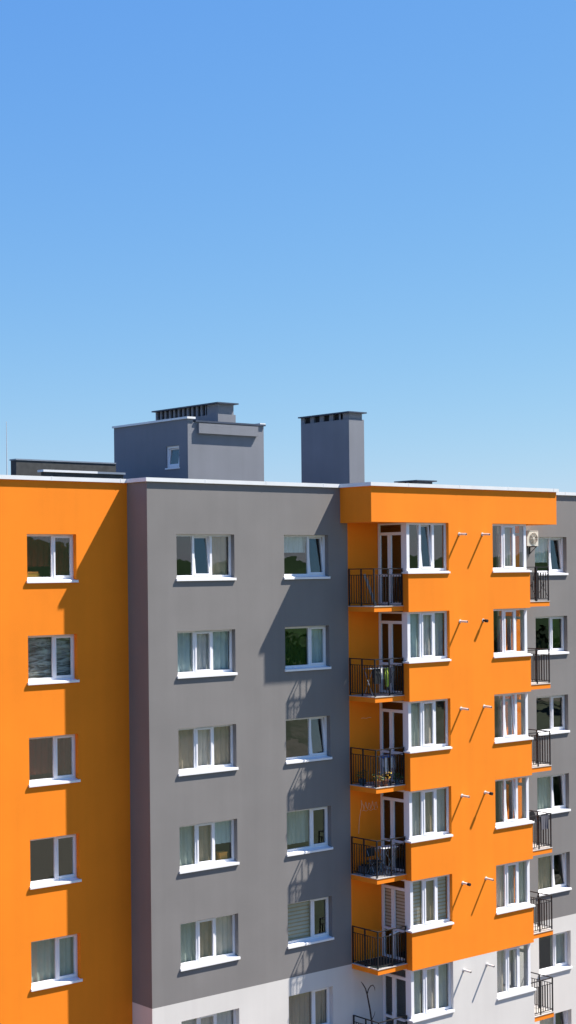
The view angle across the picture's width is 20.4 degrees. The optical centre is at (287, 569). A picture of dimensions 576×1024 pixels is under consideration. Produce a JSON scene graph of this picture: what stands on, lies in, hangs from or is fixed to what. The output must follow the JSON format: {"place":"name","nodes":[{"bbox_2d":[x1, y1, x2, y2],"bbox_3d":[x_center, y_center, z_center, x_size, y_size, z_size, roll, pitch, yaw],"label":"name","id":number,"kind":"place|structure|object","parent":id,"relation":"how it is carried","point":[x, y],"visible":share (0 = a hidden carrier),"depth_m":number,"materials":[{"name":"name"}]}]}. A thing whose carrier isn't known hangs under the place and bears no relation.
{"place":"outdoors","nodes":[
{"label":"outdoors","id":0,"kind":"place"},
{"bbox_2d":[6,421,6,474],"bbox_3d":[-9.214,-3.529,52.349,0.400,2.650,0.400,-1,0,-40],"label":"antenna","id":1,"kind":"object","parent":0,"point":[6,447],"visible":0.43,"depth_m":52.34,"materials":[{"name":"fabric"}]},
{"bbox_2d":[0,0,575,491],"label":"sky","id":2,"kind":"structure","parent":0,"point":[284,211],"materials":[{"name":"blue"}]},
{"bbox_2d":[529,811,534,820],"bbox_3d":[8.863,9.493,58.554,0.416,1.308,0.185,-1,0,-40],"label":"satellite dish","id":3,"kind":"object","parent":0,"point":[531,813],"visible":0.45,"depth_m":58.48,"materials":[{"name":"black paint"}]},
{"label":"pavement","id":4,"kind":"structure","parent":0,"visible":0},
{"bbox_2d":[0,402,575,1023],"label":"apartment building","id":5,"kind":"structure","parent":4,"relation":"on","point":[200,630],"depth_m":52.50,"materials":[{"name":"orange paint"}]},
{"bbox_2d":[27,572,40,576],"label":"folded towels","id":6,"kind":"object","parent":5,"relation":"on","point":[32,574],"visible":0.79,"depth_m":47.49,"materials":[{"name":"yellow fabric"}]},
{"bbox_2d":[26,534,78,582],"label":"window","id":7,"kind":"structure","parent":5,"relation":"in","point":[55,551],"depth_m":47.76,"materials":[{"name":"white plastic"}]},
{"bbox_2d":[27,634,79,684],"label":"window","id":8,"kind":"structure","parent":5,"relation":"in","point":[50,657],"depth_m":47.75,"materials":[{"name":"white plastic"}]},
{"bbox_2d":[28,734,80,787],"bbox_3d":[-7.054,5.668,47.635,1.770,1.448,0.414,-1,0,-40],"label":"window","id":9,"kind":"structure","parent":5,"relation":"in","point":[55,755],"depth_m":47.75,"materials":[{"name":"white plastic"}]},
{"bbox_2d":[30,834,81,889],"bbox_3d":[-6.987,8.668,47.593,1.770,1.448,0.304,-1,0,-40],"label":"window","id":10,"kind":"structure","parent":5,"relation":"in","point":[69,878],"depth_m":47.75,"materials":[{"name":"white plastic"}]},
{"bbox_2d":[31,934,82,991],"bbox_3d":[-6.991,11.668,47.635,1.770,1.448,0.413,-1,0,-40],"label":"window","id":11,"kind":"structure","parent":5,"relation":"in","point":[53,960],"depth_m":47.74,"materials":[{"name":"white plastic"}]},
{"bbox_2d":[176,534,236,580],"bbox_3d":[-2.660,-0.378,49.993,2.330,1.448,0.417,-1,0,-40],"label":"window","id":12,"kind":"structure","parent":5,"relation":"in","point":[216,545],"depth_m":50.41,"materials":[{"name":"white plastic"}]},
{"bbox_2d":[177,629,237,678],"bbox_3d":[-2.628,2.622,49.992,2.330,1.448,0.413,-1,0,-40],"label":"window","id":13,"kind":"structure","parent":5,"relation":"in","point":[204,653],"depth_m":50.14,"materials":[{"name":"white plastic"}]},
{"bbox_2d":[178,724,238,775],"bbox_3d":[-2.597,5.622,49.992,2.330,1.448,0.414,-1,0,-40],"label":"window","id":14,"kind":"structure","parent":5,"relation":"in","point":[209,749],"depth_m":50.16,"materials":[{"name":"white plastic"}]},
{"bbox_2d":[181,1009,235,1023],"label":"window","id":15,"kind":"structure","parent":5,"relation":"in","point":[225,1017],"depth_m":50.32,"materials":[{"name":"white plastic"}]},
{"bbox_2d":[179,819,239,873],"bbox_3d":[-2.565,8.621,49.992,2.330,1.448,0.413,-1,0,-40],"label":"window","id":16,"kind":"structure","parent":5,"relation":"in","point":[197,841],"depth_m":50.06,"materials":[{"name":"white plastic"}]},
{"bbox_2d":[180,914,240,971],"bbox_3d":[-2.533,11.621,49.992,2.330,1.448,0.413,-1,0,-40],"label":"window","id":17,"kind":"structure","parent":5,"relation":"in","point":[207,942],"depth_m":50.17,"materials":[{"name":"white plastic"}]},
{"bbox_2d":[215,851,226,859],"bbox_3d":[-2.106,9.093,50.695,0.320,0.280,0.220,-1,0,-40],"label":"box","id":18,"kind":"object","parent":5,"relation":"on","point":[220,855],"visible":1,"depth_m":50.62,"materials":[{"name":"orange cardboard"}]},
{"bbox_2d":[284,535,330,578],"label":"window","id":19,"kind":"structure","parent":5,"relation":"in","point":[292,543],"depth_m":52.80,"materials":[{"name":"white plastic"}]},
{"bbox_2d":[285,626,330,671],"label":"window","id":20,"kind":"structure","parent":5,"relation":"in","point":[295,637],"depth_m":52.82,"materials":[{"name":"white plastic"}]},
{"bbox_2d":[285,716,331,763],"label":"window","id":21,"kind":"structure","parent":5,"relation":"in","point":[311,756],"depth_m":52.83,"materials":[{"name":"white plastic"}]},
{"bbox_2d":[286,806,332,856],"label":"window","id":22,"kind":"structure","parent":5,"relation":"in","point":[297,821],"depth_m":52.75,"materials":[{"name":"white plastic"}]},
{"bbox_2d":[289,987,329,1023],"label":"window","id":23,"kind":"structure","parent":5,"relation":"in","point":[299,1004],"depth_m":52.83,"materials":[{"name":"white plastic"}]},
{"bbox_2d":[287,897,333,948],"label":"window","id":24,"kind":"structure","parent":5,"relation":"in","point":[298,912],"depth_m":52.72,"materials":[{"name":"white plastic"}]},
{"bbox_2d":[355,770,366,784],"bbox_3d":[2.483,6.973,53.524,0.416,0.482,0.445,-1,0,-40],"label":"potted plant","id":25,"kind":"object","parent":5,"relation":"on","point":[361,778],"visible":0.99,"depth_m":53.46,"materials":[{"name":"green plant"}]},
{"bbox_2d":[361,982,374,1023],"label":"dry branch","id":26,"kind":"object","parent":5,"relation":"on","point":[371,1018],"visible":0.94,"depth_m":53.52,"materials":[{"name":"black wood"}]},
{"bbox_2d":[359,801,377,820],"bbox_3d":[2.721,8.351,54.214,0.904,1.123,0.016,-1,0,-40],"label":"cable","id":27,"kind":"object","parent":5,"relation":"attached to","point":[367,808],"visible":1,"depth_m":54.15,"materials":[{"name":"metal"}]},
{"bbox_2d":[363,574,376,604],"bbox_3d":[2.762,0.682,53.867,0.026,1.120,0.120,-23,-5,39],"label":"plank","id":28,"kind":"object","parent":5,"relation":"on","point":[369,587],"visible":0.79,"depth_m":53.85,"materials":[{"name":"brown wood"}]},
{"bbox_2d":[358,863,383,874],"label":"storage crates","id":29,"kind":"object","parent":5,"relation":"on","point":[370,868],"visible":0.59,"depth_m":53.73,"materials":[{"name":"grey plastic"}]},
{"bbox_2d":[367,847,381,872],"bbox_3d":[2.908,9.771,53.519,0.402,0.891,0.450,-1,0,-40],"label":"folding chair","id":30,"kind":"object","parent":5,"relation":"on","point":[368,849],"visible":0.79,"depth_m":53.59,"materials":[{"name":"fabric"}]},
{"bbox_2d":[372,774,383,786],"bbox_3d":[2.970,6.992,52.998,0.449,0.434,0.405,-1,0,-40],"label":"potted plant","id":31,"kind":"object","parent":5,"relation":"on","point":[378,782],"visible":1,"depth_m":52.95,"materials":[{"name":"green plant"}]},
{"bbox_2d":[355,957,402,968],"bbox_3d":[3.067,13.200,53.668,1.200,0.012,1.080,-1,0,-40],"label":"floor mat","id":32,"kind":"object","parent":5,"relation":"on","point":[394,961],"visible":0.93,"depth_m":53.63,"materials":[{"name":"black rubber"}]},
{"bbox_2d":[389,931,398,962],"bbox_3d":[3.555,12.664,53.495,0.420,1.079,0.038,-1,0,-40],"label":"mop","id":33,"kind":"object","parent":32,"relation":"on","point":[398,945],"visible":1,"depth_m":53.62,"materials":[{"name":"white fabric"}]},
{"bbox_2d":[363,667,394,695],"bbox_3d":[3.053,3.748,53.348,1.040,0.930,0.459,-1,0,-40],"label":"drying rack","id":34,"kind":"object","parent":5,"relation":"on","point":[370,676],"visible":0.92,"depth_m":53.15,"materials":[{"name":"metal"}]},
{"bbox_2d":[373,668,379,683],"bbox_3d":[2.932,3.540,52.961,0.320,0.522,0.107,-1,0,-40],"label":"laundry","id":35,"kind":"object","parent":34,"relation":"hanging from","point":[376,676],"visible":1,"depth_m":52.98,"materials":[{"name":"fabric"}]},
{"bbox_2d":[384,668,388,686],"bbox_3d":[3.288,3.596,53.261,0.150,0.641,0.104,-1,0,-40],"label":"laundry","id":36,"kind":"object","parent":34,"relation":"hanging from","point":[387,677],"visible":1,"depth_m":53.24,"materials":[{"name":"fabric"}]},
{"bbox_2d":[379,772,391,785],"bbox_3d":[3.241,6.962,53.202,0.446,0.490,0.390,-1,0,8],"label":"potted plant","id":37,"kind":"object","parent":5,"relation":"on","point":[385,784],"visible":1,"depth_m":53.12,"materials":[{"name":"green plant"}]},
{"bbox_2d":[378,845,397,875],"bbox_3d":[3.314,9.744,53.501,0.680,0.936,0.400,-1,0,-40],"label":"drying rack","id":38,"kind":"object","parent":5,"relation":"on","point":[387,855],"visible":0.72,"depth_m":53.48,"materials":[{"name":"white metal"}]},
{"bbox_2d":[378,523,402,604],"bbox_3d":[3.487,-0.195,54.149,0.082,2.756,1.205,-1,0,-40],"label":"balcony door","id":39,"kind":"structure","parent":5,"relation":"in","point":[389,534],"depth_m":54.17,"materials":[{"name":"white plastic"}]},
{"bbox_2d":[379,612,404,693],"bbox_3d":[3.519,2.805,54.149,0.082,2.756,1.205,-1,0,-40],"label":"balcony door","id":40,"kind":"structure","parent":5,"relation":"in","point":[390,623],"depth_m":54.16,"materials":[{"name":"white plastic"}]},
{"bbox_2d":[380,701,404,782],"bbox_3d":[3.536,5.805,54.136,0.120,2.756,1.205,-1,0,-40],"label":"balcony door","id":41,"kind":"structure","parent":5,"relation":"in","point":[391,711],"depth_m":54.17,"materials":[{"name":"white plastic"}]},
{"bbox_2d":[380,790,405,870],"bbox_3d":[3.567,8.805,54.136,0.120,2.756,1.205,-1,0,-40],"label":"balcony door","id":42,"kind":"structure","parent":5,"relation":"in","point":[392,800],"depth_m":54.16,"materials":[{"name":"white plastic"}]},
{"bbox_2d":[381,879,407,960],"bbox_3d":[3.613,11.805,54.149,0.158,2.756,1.205,-1,0,-40],"label":"balcony door","id":43,"kind":"structure","parent":5,"relation":"in","point":[393,897],"depth_m":54.15,"materials":[{"name":"white plastic"}]},
{"bbox_2d":[382,969,407,1023],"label":"balcony door","id":44,"kind":"structure","parent":5,"relation":"in","point":[394,977],"depth_m":54.17,"materials":[{"name":"white plastic"}]},
{"bbox_2d":[394,773,402,784],"bbox_3d":[3.687,7.000,53.592,0.373,0.403,0.382,-1,0,-6],"label":"potted plant","id":45,"kind":"object","parent":5,"relation":"on","point":[397,779],"visible":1,"depth_m":53.53,"materials":[{"name":"green plant"}]},
{"bbox_2d":[401,523,450,573],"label":"corner window","id":46,"kind":"structure","parent":5,"relation":"in","point":[405,526],"depth_m":53.95,"materials":[{"name":"white plastic"}]},
{"bbox_2d":[402,611,450,663],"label":"corner window","id":47,"kind":"structure","parent":5,"relation":"in","point":[422,632],"depth_m":54.18,"materials":[{"name":"white plastic"}]},
{"bbox_2d":[403,699,451,752],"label":"corner window","id":48,"kind":"structure","parent":5,"relation":"in","point":[417,714],"depth_m":54.01,"materials":[{"name":"white plastic"}]},
{"bbox_2d":[404,786,452,842],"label":"corner window","id":49,"kind":"structure","parent":5,"relation":"in","point":[427,806],"depth_m":54.17,"materials":[{"name":"white plastic"}]},
{"bbox_2d":[406,874,453,932],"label":"corner window","id":50,"kind":"structure","parent":5,"relation":"in","point":[433,897],"depth_m":54.20,"materials":[{"name":"white plastic"}]},
{"bbox_2d":[406,962,454,1022],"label":"corner window","id":51,"kind":"structure","parent":5,"relation":"in","point":[434,978],"depth_m":54.18,"materials":[{"name":"white plastic"}]},
{"bbox_2d":[496,526,520,567],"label":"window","id":52,"kind":"structure","parent":5,"relation":"in","point":[516,534],"depth_m":58.32,"materials":[{"name":"white plastic"}]},
{"bbox_2d":[497,610,522,654],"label":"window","id":53,"kind":"structure","parent":5,"relation":"in","point":[509,646],"depth_m":57.98,"materials":[{"name":"white plastic"}]},
{"bbox_2d":[497,694,523,739],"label":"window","id":54,"kind":"structure","parent":5,"relation":"in","point":[498,697],"depth_m":58.00,"materials":[{"name":"white plastic"}]},
{"bbox_2d":[498,778,523,824],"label":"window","id":55,"kind":"structure","parent":5,"relation":"in","point":[499,782],"depth_m":58.00,"materials":[{"name":"white plastic"}]},
{"bbox_2d":[492,524,531,572],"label":"corner window","id":56,"kind":"structure","parent":5,"relation":"in","point":[505,565],"depth_m":56.90,"materials":[{"name":"white plastic"}]},
{"bbox_2d":[493,608,532,657],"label":"corner window","id":57,"kind":"structure","parent":5,"relation":"in","point":[513,653],"depth_m":56.90,"materials":[{"name":"white plastic"}]},
{"bbox_2d":[494,692,533,743],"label":"corner window","id":58,"kind":"structure","parent":5,"relation":"in","point":[524,694],"depth_m":56.95,"materials":[{"name":"white plastic"}]},
{"bbox_2d":[503,945,524,990],"bbox_3d":[8.181,14.757,57.955,0.082,2.756,1.205,-1,0,-40],"label":"balcony door","id":59,"kind":"structure","parent":5,"relation":"in","point":[512,952],"depth_m":57.95,"materials":[{"name":"white plastic"}]},
{"bbox_2d":[495,776,534,828],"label":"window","id":60,"kind":"structure","parent":5,"relation":"in","point":[514,781],"depth_m":56.95,"materials":[{"name":"white plastic"}]},
{"bbox_2d":[496,859,534,914],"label":"window","id":61,"kind":"structure","parent":5,"relation":"in","point":[504,872],"depth_m":56.90,"materials":[{"name":"white plastic"}]},
{"bbox_2d":[497,943,535,999],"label":"corner window","id":62,"kind":"structure","parent":5,"relation":"in","point":[500,991],"depth_m":56.67,"materials":[{"name":"white plastic"}]},
{"bbox_2d":[526,531,537,553],"bbox_3d":[8.960,-1.007,59.302,0.628,0.865,0.365,-1,0,-40],"label":"air conditioner","id":63,"kind":"object","parent":5,"relation":"attached to","point":[531,538],"visible":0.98,"depth_m":59.16,"materials":[{"name":"beige plastic"}]},
{"bbox_2d":[540,813,547,829],"bbox_3d":[9.335,9.167,58.142,0.400,0.569,0.098,-1,0,-40],"label":"laundry","id":64,"kind":"object","parent":5,"relation":"hanging from","point":[543,822],"visible":1,"depth_m":58.11,"materials":[{"name":"grey fabric"}]},
{"bbox_2d":[535,537,568,574],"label":"window","id":65,"kind":"structure","parent":5,"relation":"in","point":[544,544],"depth_m":60.61,"materials":[{"name":"white plastic"}]},
{"bbox_2d":[535,616,568,654],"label":"window","id":66,"kind":"structure","parent":5,"relation":"in","point":[556,646],"depth_m":60.91,"materials":[{"name":"white plastic"}]},
{"bbox_2d":[536,695,569,735],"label":"window","id":67,"kind":"structure","parent":5,"relation":"in","point":[554,730],"depth_m":60.61,"materials":[{"name":"white plastic"}]},
{"bbox_2d":[537,774,570,814],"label":"window","id":68,"kind":"structure","parent":5,"relation":"in","point":[545,796],"depth_m":60.58,"materials":[{"name":"white plastic"}]},
{"bbox_2d":[540,1010,567,1023],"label":"window","id":69,"kind":"structure","parent":5,"relation":"in","point":[551,1020],"depth_m":60.67,"materials":[{"name":"white plastic"}]},
{"bbox_2d":[538,852,571,895],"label":"window","id":70,"kind":"structure","parent":5,"relation":"in","point":[544,887],"depth_m":60.57,"materials":[{"name":"white plastic"}]},
{"bbox_2d":[539,931,572,976],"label":"window","id":71,"kind":"structure","parent":5,"relation":"in","point":[558,942],"depth_m":60.80,"materials":[{"name":"white plastic"}]},
{"bbox_3d":[3.320,6.711,53.611,0.660,0.991,0.319,-1,0,-40],"label":"clothes stand","id":72,"kind":"object","parent":5,"relation":"on","visible":0},
{"bbox_2d":[383,757,386,773],"bbox_3d":[3.282,6.567,53.515,0.140,0.542,0.108,-1,0,-40],"label":"laundry","id":73,"kind":"object","parent":72,"relation":"hanging from","point":[385,765],"visible":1,"depth_m":53.47,"materials":[{"name":"blue fabric"}]}
]}

